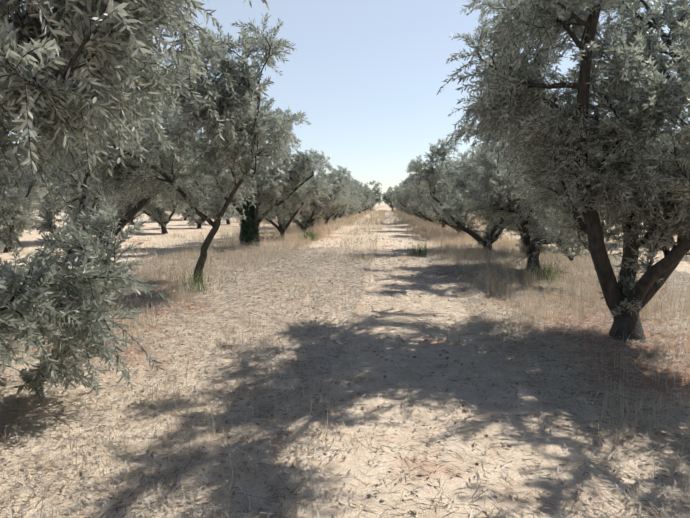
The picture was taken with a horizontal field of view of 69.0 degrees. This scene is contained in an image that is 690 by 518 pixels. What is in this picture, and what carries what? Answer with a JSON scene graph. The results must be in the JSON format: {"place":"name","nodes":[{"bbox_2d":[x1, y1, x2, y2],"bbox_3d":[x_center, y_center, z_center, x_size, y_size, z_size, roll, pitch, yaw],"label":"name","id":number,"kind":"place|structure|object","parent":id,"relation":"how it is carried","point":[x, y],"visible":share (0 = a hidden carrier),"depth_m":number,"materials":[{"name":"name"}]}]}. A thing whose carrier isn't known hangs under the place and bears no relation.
{"place":"outdoors","nodes":[
{"label":"outdoors","id":0,"kind":"place"},
{"bbox_2d":[0,185,167,409],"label":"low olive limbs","id":1,"kind":"object","parent":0,"point":[44,285],"visible":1,"depth_m":3.76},
{"bbox_2d":[0,205,689,517],"bbox_3d":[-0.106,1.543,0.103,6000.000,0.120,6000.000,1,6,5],"label":"ground","id":2,"kind":"structure","parent":0,"point":[176,224],"depth_m":3.75,"materials":[{"name":"soil"}]},
{"bbox_2d":[1,148,43,232],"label":"olive","id":3,"kind":"object","parent":2,"relation":"on","point":[36,196],"depth_m":26.73,"materials":[{"name":"green plant"}]},
{"bbox_2d":[0,152,60,252],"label":"olive","id":4,"kind":"object","parent":2,"relation":"on","point":[32,186],"visible":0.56,"depth_m":16.36,"materials":[{"name":"green plant"}]},
{"bbox_2d":[62,176,98,217],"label":"olive","id":5,"kind":"object","parent":2,"relation":"on","point":[65,211],"visible":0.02,"depth_m":31.84,"materials":[{"name":"green plant"}]},
{"bbox_2d":[26,159,163,239],"bbox_3d":[-10.706,-2.852,21.659,5.318,4.474,5.715,-1,6,-11],"label":"olive","id":6,"kind":"object","parent":2,"relation":"on","point":[75,202],"visible":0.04,"depth_m":21.11,"materials":[{"name":"green plant"}]},
{"bbox_2d":[27,81,199,264],"bbox_3d":[-5.399,-2.312,11.474,4.077,5.610,3.710,1,6,5],"label":"olive","id":7,"kind":"object","parent":2,"relation":"on","point":[47,224],"visible":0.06,"depth_m":11.35,"materials":[{"name":"green plant"}]},
{"bbox_2d":[101,204,147,224],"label":"olive","id":8,"kind":"object","parent":2,"relation":"on","point":[134,217],"visible":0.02,"depth_m":39.41,"materials":[{"name":"green plant"}]},
{"bbox_2d":[0,0,269,252],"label":"olive","id":9,"kind":"object","parent":2,"relation":"on","point":[61,61],"visible":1,"depth_m":2.96,"materials":[{"name":"green plant"}]},
{"bbox_2d":[21,13,311,283],"bbox_3d":[-2.928,-1.556,9.316,4.510,4.494,5.829,1,6,5],"label":"olive","id":10,"kind":"object","parent":2,"relation":"on","point":[163,171],"visible":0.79,"depth_m":7.98,"materials":[{"name":"green plant"}]},
{"bbox_2d":[140,177,197,233],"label":"olive","id":11,"kind":"object","parent":2,"relation":"on","point":[164,218],"visible":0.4,"depth_m":27.25,"materials":[{"name":"green plant"}]},
{"bbox_2d":[6,214,361,351],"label":"dry grass","id":12,"kind":"structure","parent":2,"relation":"on","point":[191,293],"depth_m":12.26,"materials":[{"name":"beige plant"}]},
{"bbox_2d":[177,194,195,219],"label":"olive","id":13,"kind":"object","parent":2,"relation":"on","point":[185,217],"depth_m":50.37,"materials":[{"name":"green plant"}]},
{"bbox_2d":[168,266,219,292],"bbox_3d":[-2.651,0.303,8.926,1.001,0.592,1.014,4,8,36],"label":"green grass tuft","id":14,"kind":"object","parent":2,"relation":"on","point":[198,282],"visible":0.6,"depth_m":8.91,"materials":[{"name":"green plant"}]},
{"bbox_2d":[164,190,224,227],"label":"olive","id":15,"kind":"object","parent":2,"relation":"on","point":[200,221],"visible":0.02,"depth_m":33.21,"materials":[{"name":"green plant"}]},
{"bbox_2d":[218,204,239,223],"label":"olive","id":16,"kind":"object","parent":2,"relation":"on","point":[227,221],"depth_m":39.05,"materials":[{"name":"green plant"}]},
{"bbox_2d":[197,89,324,241],"bbox_3d":[-3.360,-2.988,17.660,5.273,5.563,4.262,1,6,5],"label":"olive","id":17,"kind":"object","parent":2,"relation":"on","point":[271,189],"visible":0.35,"depth_m":17.40,"materials":[{"name":"green plant"}]},
{"bbox_2d":[239,196,259,246],"bbox_3d":[-3.430,-1.311,17.908,0.762,1.883,0.796,1,6,5],"label":"ivy on trunk","id":18,"kind":"object","parent":17,"relation":"on","point":[247,230],"visible":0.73,"depth_m":17.67,"materials":[{"name":"green plant"}]},
{"bbox_2d":[255,141,335,237],"bbox_3d":[-2.832,-3.071,22.807,4.380,4.640,4.471,-5,8,-37],"label":"olive","id":19,"kind":"object","parent":2,"relation":"on","point":[296,199],"visible":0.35,"depth_m":22.44,"materials":[{"name":"green plant"}]},
{"bbox_2d":[298,229,321,240],"bbox_3d":[-1.560,-1.101,21.903,1.279,0.593,1.342,1,6,5],"label":"green grass tuft","id":20,"kind":"object","parent":2,"relation":"on","point":[308,234],"visible":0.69,"depth_m":21.83,"materials":[{"name":"green plant"}]},
{"bbox_2d":[275,167,347,232],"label":"olive","id":21,"kind":"object","parent":2,"relation":"on","point":[318,209],"visible":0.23,"depth_m":27.44,"materials":[{"name":"green plant"}]},
{"bbox_2d":[288,165,353,226],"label":"olive","id":22,"kind":"object","parent":2,"relation":"on","point":[348,180],"visible":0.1,"depth_m":32.89,"materials":[{"name":"green plant"}]},
{"bbox_2d":[323,176,350,223],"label":"olive","id":23,"kind":"object","parent":2,"relation":"on","point":[333,211],"visible":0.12,"depth_m":38.05,"materials":[{"name":"green plant"}]},
{"bbox_2d":[326,187,354,219],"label":"olive","id":24,"kind":"object","parent":2,"relation":"on","point":[344,206],"visible":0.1,"depth_m":43.30,"materials":[{"name":"green plant"}]},
{"bbox_2d":[327,173,360,217],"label":"olive","id":25,"kind":"object","parent":2,"relation":"on","point":[343,213],"visible":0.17,"depth_m":49.26,"materials":[{"name":"green plant"}]},
{"bbox_2d":[0,244,689,517],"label":"fallen leaves","id":26,"kind":"object","parent":2,"relation":"on","point":[309,256],"visible":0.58,"depth_m":4.40,"materials":[{"name":"beige plant"}]},
{"bbox_2d":[0,250,689,517],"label":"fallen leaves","id":27,"kind":"object","parent":2,"relation":"on","point":[337,451],"visible":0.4,"depth_m":4.08,"materials":[{"name":"beige plant"}]},
{"bbox_2d":[4,237,685,514],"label":"stones","id":28,"kind":"object","parent":2,"relation":"on","point":[428,443],"visible":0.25,"depth_m":4.05,"materials":[{"name":"grey stone"}]},
{"bbox_2d":[341,178,361,217],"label":"olive","id":29,"kind":"object","parent":2,"relation":"on","point":[353,189],"visible":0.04,"depth_m":53.31,"materials":[{"name":"green plant"}]},
{"bbox_2d":[342,177,366,214],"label":"olive","id":30,"kind":"object","parent":2,"relation":"on","point":[362,197],"visible":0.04,"depth_m":59.94,"materials":[{"name":"green plant"}]},
{"bbox_2d":[351,180,370,213],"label":"olive","id":31,"kind":"object","parent":2,"relation":"on","point":[362,190],"visible":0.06,"depth_m":74.59,"materials":[{"name":"green plant"}]},
{"bbox_2d":[354,183,372,212],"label":"olive","id":32,"kind":"object","parent":2,"relation":"on","point":[366,191],"visible":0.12,"depth_m":69.45,"materials":[{"name":"green plant"}]},
{"bbox_2d":[358,193,375,213],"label":"olive","id":33,"kind":"object","parent":2,"relation":"on","point":[373,202],"visible":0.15,"depth_m":81.36,"materials":[{"name":"green plant"}]},
{"bbox_2d":[365,180,382,209],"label":"olive tree","id":34,"kind":"object","parent":2,"relation":"on","point":[378,200],"visible":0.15,"depth_m":123.03,"materials":[{"name":"green plant"}]},
{"bbox_2d":[225,209,550,224],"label":"dry grass","id":35,"kind":"structure","parent":2,"relation":"on","point":[382,213],"depth_m":50.94,"materials":[{"name":"beige plant"}]},
{"bbox_2d":[381,186,394,210],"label":"olive tree","id":36,"kind":"object","parent":2,"relation":"on","point":[386,199],"visible":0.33,"depth_m":124.57,"materials":[{"name":"green plant"}]},
{"bbox_2d":[392,191,403,210],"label":"olive","id":37,"kind":"object","parent":2,"relation":"on","point":[393,195],"visible":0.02,"depth_m":74.59,"materials":[{"name":"green plant"}]},
{"bbox_2d":[392,202,408,213],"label":"olive","id":38,"kind":"object","parent":2,"relation":"on","point":[398,205],"visible":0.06,"depth_m":68.91,"materials":[{"name":"green plant"}]},
{"bbox_2d":[394,183,415,214],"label":"olive","id":39,"kind":"object","parent":2,"relation":"on","point":[397,194],"visible":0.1,"depth_m":58.13,"materials":[{"name":"green plant"}]},
{"bbox_2d":[397,178,419,218],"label":"olive","id":40,"kind":"object","parent":2,"relation":"on","point":[406,179],"visible":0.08,"depth_m":46.60,"materials":[{"name":"green plant"}]},
{"bbox_2d":[395,175,431,218],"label":"olive","id":41,"kind":"object","parent":2,"relation":"on","point":[407,197],"visible":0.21,"depth_m":40.38,"materials":[{"name":"green plant"}]},
{"bbox_2d":[405,239,430,255],"bbox_3d":[2.258,-0.418,15.711,1.141,0.568,1.167,1,6,5],"label":"green grass tuft","id":42,"kind":"object","parent":2,"relation":"on","point":[419,250],"visible":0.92,"depth_m":15.62,"materials":[{"name":"green plant"}]},
{"bbox_2d":[402,173,438,224],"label":"olive","id":43,"kind":"object","parent":2,"relation":"on","point":[415,208],"visible":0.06,"depth_m":35.14,"materials":[{"name":"green plant"}]},
{"bbox_2d":[403,161,453,230],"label":"olive","id":44,"kind":"object","parent":2,"relation":"on","point":[415,196],"visible":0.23,"depth_m":29.68,"materials":[{"name":"green plant"}]},
{"bbox_2d":[420,152,485,235],"bbox_3d":[5.755,-3.113,24.423,4.162,4.368,4.980,1,6,5],"label":"olive","id":45,"kind":"object","parent":2,"relation":"on","point":[427,201],"visible":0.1,"depth_m":24.21,"materials":[{"name":"green plant"}]},
{"bbox_2d":[407,138,517,250],"bbox_3d":[4.732,-2.023,16.133,4.191,3.980,5.355,-6,9,-44],"label":"olive","id":46,"kind":"object","parent":2,"relation":"on","point":[451,195],"visible":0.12,"depth_m":16.17,"materials":[{"name":"green plant"}]},
{"bbox_2d":[446,119,599,271],"bbox_3d":[4.318,-1.630,11.642,3.876,4.190,5.363,1,6,5],"label":"olive","id":47,"kind":"object","parent":2,"relation":"on","point":[488,186],"visible":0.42,"depth_m":10.59,"materials":[{"name":"green plant"}]},
{"bbox_2d":[401,213,689,321],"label":"dry grass","id":48,"kind":"structure","parent":2,"relation":"on","point":[505,246],"depth_m":9.55,"materials":[{"name":"beige plant"}]},
{"bbox_2d":[522,255,568,281],"bbox_3d":[4.109,0.157,10.385,1.072,0.569,1.342,-4,7,-32],"label":"green grass tuft","id":49,"kind":"object","parent":2,"relation":"on","point":[544,274],"visible":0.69,"depth_m":10.37,"materials":[{"name":"green plant"}]},
{"bbox_2d":[437,0,689,343],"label":"olive","id":50,"kind":"object","parent":2,"relation":"on","point":[629,178],"visible":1,"depth_m":5.22,"materials":[{"name":"green plant"}]},
{"bbox_2d":[600,210,620,235],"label":"olive","id":51,"kind":"object","parent":2,"relation":"on","point":[603,228],"visible":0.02,"depth_m":24.83,"materials":[{"name":"green plant"}]},
{"bbox_2d":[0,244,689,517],"bbox_3d":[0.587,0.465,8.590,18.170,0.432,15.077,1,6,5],"label":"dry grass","id":52,"kind":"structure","parent":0,"point":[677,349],"depth_m":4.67,"materials":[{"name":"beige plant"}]},
{"bbox_2d":[0,0,689,204],"label":"sky","id":53,"kind":"structure","parent":0,"point":[367,76],"materials":[{"name":"blue"}]},
{"bbox_2d":[8,218,689,263],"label":"dry grass","id":54,"kind":"structure","parent":0,"point":[415,229],"depth_m":18.81,"materials":[{"name":"beige plant"}]}
]}

